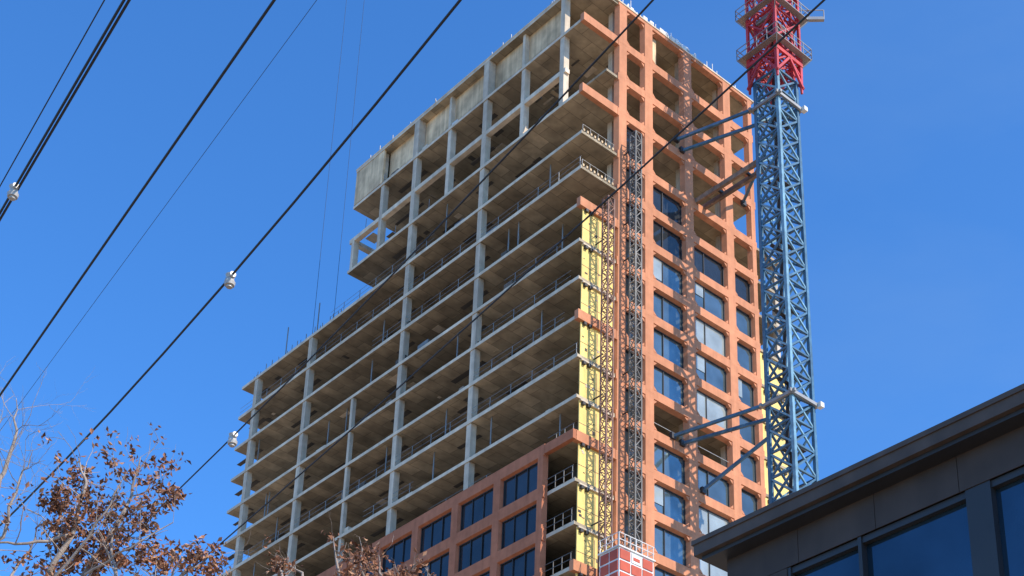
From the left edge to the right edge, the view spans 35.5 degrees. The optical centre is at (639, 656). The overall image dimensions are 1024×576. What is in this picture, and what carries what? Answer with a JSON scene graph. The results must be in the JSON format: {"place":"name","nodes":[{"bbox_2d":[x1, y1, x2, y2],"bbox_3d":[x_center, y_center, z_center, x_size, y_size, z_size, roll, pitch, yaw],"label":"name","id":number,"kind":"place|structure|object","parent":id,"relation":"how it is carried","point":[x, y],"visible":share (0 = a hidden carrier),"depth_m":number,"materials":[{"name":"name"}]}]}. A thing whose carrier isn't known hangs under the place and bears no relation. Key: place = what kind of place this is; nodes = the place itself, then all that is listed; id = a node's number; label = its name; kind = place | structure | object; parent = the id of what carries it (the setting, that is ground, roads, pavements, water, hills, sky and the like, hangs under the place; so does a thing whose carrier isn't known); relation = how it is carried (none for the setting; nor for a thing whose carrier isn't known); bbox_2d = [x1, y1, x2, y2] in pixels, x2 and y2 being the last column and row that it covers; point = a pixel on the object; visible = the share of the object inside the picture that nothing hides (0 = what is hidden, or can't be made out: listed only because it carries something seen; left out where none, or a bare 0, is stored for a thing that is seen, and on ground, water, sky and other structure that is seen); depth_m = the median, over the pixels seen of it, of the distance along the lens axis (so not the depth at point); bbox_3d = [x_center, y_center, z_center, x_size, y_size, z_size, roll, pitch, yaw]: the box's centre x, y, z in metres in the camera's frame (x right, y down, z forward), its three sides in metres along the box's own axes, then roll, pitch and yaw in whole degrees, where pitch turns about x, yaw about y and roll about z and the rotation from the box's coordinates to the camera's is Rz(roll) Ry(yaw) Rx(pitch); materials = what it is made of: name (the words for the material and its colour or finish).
{"place":"outdoors","nodes":[
{"label":"outdoors","id":0,"kind":"place"},
{"bbox_2d":[0,0,104,186],"bbox_3d":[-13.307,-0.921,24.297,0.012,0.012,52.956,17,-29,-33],"label":"overhead wire","id":1,"kind":"object","parent":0,"point":[53,90],"visible":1,"depth_m":14.69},
{"bbox_2d":[0,0,125,214],"bbox_3d":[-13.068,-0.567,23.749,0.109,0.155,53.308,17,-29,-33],"label":"overhead wire","id":2,"kind":"object","parent":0,"point":[12,194],"visible":1,"depth_m":14.34,"materials":[{"name":"metal"}]},
{"bbox_2d":[0,0,130,220],"bbox_3d":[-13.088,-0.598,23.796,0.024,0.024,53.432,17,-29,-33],"label":"overhead wire","id":3,"kind":"object","parent":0,"point":[72,96],"visible":1,"depth_m":14.10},
{"bbox_2d":[0,0,275,395],"bbox_3d":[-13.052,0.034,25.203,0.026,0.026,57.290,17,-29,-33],"label":"overhead wire","id":4,"kind":"object","parent":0,"point":[155,170],"visible":1,"depth_m":15.07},
{"bbox_2d":[1,0,316,428],"bbox_3d":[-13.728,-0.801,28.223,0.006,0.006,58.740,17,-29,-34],"label":"overhead wire","id":5,"kind":"object","parent":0,"point":[170,198],"visible":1,"depth_m":18.18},
{"bbox_2d":[0,0,461,525],"bbox_3d":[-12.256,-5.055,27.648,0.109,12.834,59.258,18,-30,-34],"label":"overhead wire","id":6,"kind":"object","parent":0,"point":[229,282],"visible":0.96,"depth_m":15.01,"materials":[{"name":"metal"}]},
{"bbox_2d":[87,0,653,575],"bbox_3d":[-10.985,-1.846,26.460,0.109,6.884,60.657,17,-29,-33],"label":"overhead wire","id":7,"kind":"object","parent":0,"point":[231,442],"visible":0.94,"depth_m":14.29,"materials":[{"name":"metal"}]},
{"bbox_2d":[185,0,824,574],"bbox_3d":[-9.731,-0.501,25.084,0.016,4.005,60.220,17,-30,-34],"label":"overhead wire","id":8,"kind":"object","parent":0,"point":[547,252],"visible":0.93,"depth_m":13.53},
{"bbox_2d":[0,0,1023,575],"label":"sky","id":9,"kind":"structure","parent":0,"point":[912,128],"materials":[{"name":"blue"}]},
{"bbox_2d":[691,383,1023,575],"bbox_3d":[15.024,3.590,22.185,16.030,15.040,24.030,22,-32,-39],"label":"office building","id":10,"kind":"structure","parent":0,"point":[945,498],"depth_m":25.04,"materials":[{"name":"metal"}]},
{"label":"ground","id":11,"kind":"structure","parent":0,"visible":0},
{"bbox_2d":[0,356,109,575],"bbox_3d":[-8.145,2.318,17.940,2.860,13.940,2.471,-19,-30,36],"label":"bare tree","id":12,"kind":"object","parent":11,"relation":"on","point":[7,460],"visible":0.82,"depth_m":19.80,"materials":[{"name":"brown plant"}]},
{"bbox_2d":[0,423,250,575],"bbox_3d":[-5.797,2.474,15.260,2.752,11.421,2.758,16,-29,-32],"label":"dry leaved tree","id":13,"kind":"object","parent":11,"relation":"on","point":[64,537],"visible":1,"depth_m":16.95,"materials":[{"name":"brown plant"}]},
{"bbox_2d":[221,508,435,575],"bbox_3d":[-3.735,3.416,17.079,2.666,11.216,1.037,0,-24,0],"label":"dry leaved tree","id":14,"kind":"object","parent":11,"relation":"on","point":[355,570],"visible":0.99,"depth_m":19.06,"materials":[{"name":"brown plant"}]},
{"bbox_2d":[221,0,788,575],"bbox_3d":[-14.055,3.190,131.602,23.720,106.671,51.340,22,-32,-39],"label":"residential tower under construction","id":15,"kind":"structure","parent":11,"relation":"on","point":[471,448],"depth_m":128.38,"materials":[{"name":"concrete"}]},
{"bbox_2d":[312,0,363,331],"bbox_3d":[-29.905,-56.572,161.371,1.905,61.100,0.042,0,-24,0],"label":"crane hoist rope","id":16,"kind":"object","parent":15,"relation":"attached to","point":[329,165],"visible":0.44,"depth_m":157.72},
{"bbox_2d":[347,126,757,575],"bbox_3d":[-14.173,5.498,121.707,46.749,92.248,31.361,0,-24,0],"label":"windows","id":17,"kind":"structure","parent":15,"relation":"in","point":[668,544],"depth_m":121.54,"materials":[{"name":"blue glass"}]},
{"bbox_2d":[591,195,614,575],"bbox_3d":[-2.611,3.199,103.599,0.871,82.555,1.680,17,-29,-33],"label":"hoist mast","id":18,"kind":"object","parent":11,"relation":"on","point":[606,376],"visible":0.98,"depth_m":113.45,"materials":[{"name":"metal"}]},
{"bbox_2d":[598,531,655,575],"bbox_3d":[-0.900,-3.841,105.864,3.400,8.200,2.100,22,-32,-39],"label":"construction hoist","id":19,"kind":"object","parent":18,"relation":"attached to","point":[619,559],"visible":1,"depth_m":105.87,"materials":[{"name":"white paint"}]},
{"bbox_2d":[622,130,641,553],"bbox_3d":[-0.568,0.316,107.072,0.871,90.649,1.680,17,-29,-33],"label":"hoist mast","id":20,"kind":"object","parent":11,"relation":"on","point":[634,318],"visible":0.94,"depth_m":116.89,"materials":[{"name":"metal"}]},
{"bbox_2d":[669,0,824,503],"bbox_3d":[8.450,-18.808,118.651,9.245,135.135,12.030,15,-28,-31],"label":"tower crane","id":21,"kind":"object","parent":11,"relation":"on","point":[772,81],"visible":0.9,"depth_m":121.97,"materials":[{"name":"blue paint"}]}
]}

